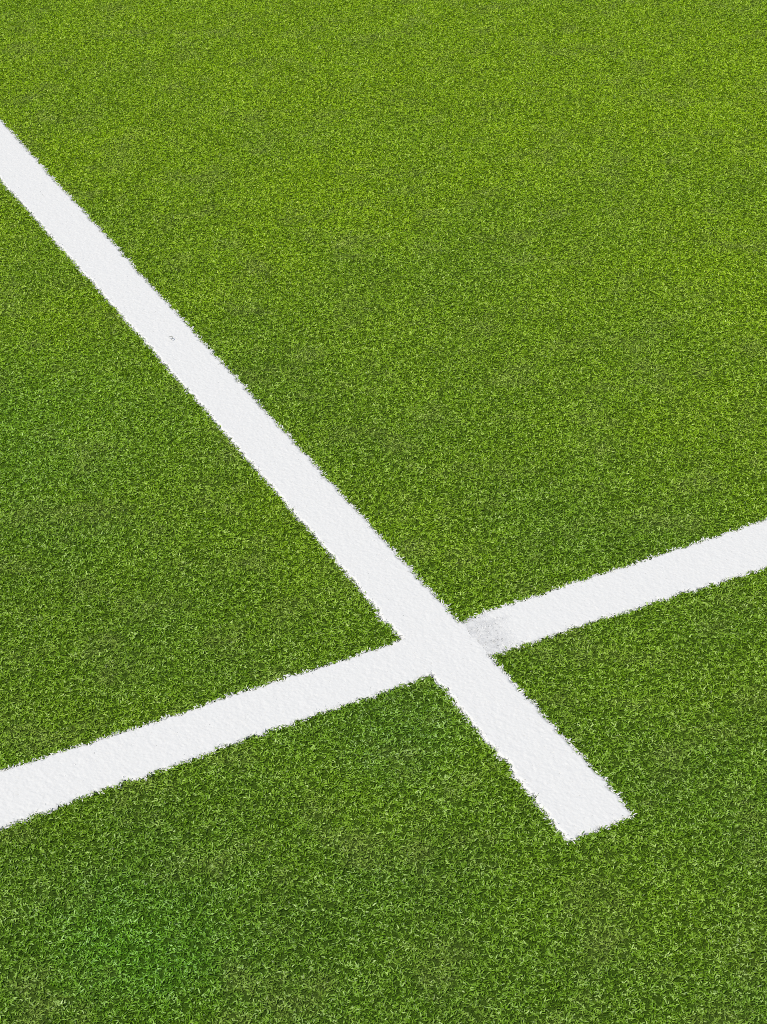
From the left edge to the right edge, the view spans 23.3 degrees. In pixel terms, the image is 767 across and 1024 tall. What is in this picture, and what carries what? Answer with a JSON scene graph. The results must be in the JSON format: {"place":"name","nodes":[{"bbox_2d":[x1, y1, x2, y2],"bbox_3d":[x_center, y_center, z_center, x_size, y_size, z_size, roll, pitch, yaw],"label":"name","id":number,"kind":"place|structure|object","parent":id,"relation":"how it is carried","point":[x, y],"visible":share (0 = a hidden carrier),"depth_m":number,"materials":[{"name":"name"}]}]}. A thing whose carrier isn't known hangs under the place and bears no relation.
{"place":"outdoors","nodes":[
{"label":"outdoors","id":0,"kind":"place"},
{"bbox_2d":[0,0,766,1023],"bbox_3d":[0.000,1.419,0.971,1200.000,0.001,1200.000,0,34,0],"label":"ground","id":1,"kind":"structure","parent":0,"point":[434,884],"depth_m":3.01,"materials":[{"name":"green plant"}]},
{"bbox_2d":[0,120,636,844],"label":"white line","id":2,"kind":"object","parent":1,"relation":"on","point":[550,768],"visible":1,"depth_m":2.99,"materials":[{"name":"paint"}]},
{"bbox_2d":[0,517,766,830],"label":"white line","id":3,"kind":"object","parent":1,"relation":"on","point":[53,782],"visible":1,"depth_m":2.68,"materials":[{"name":"paint"}]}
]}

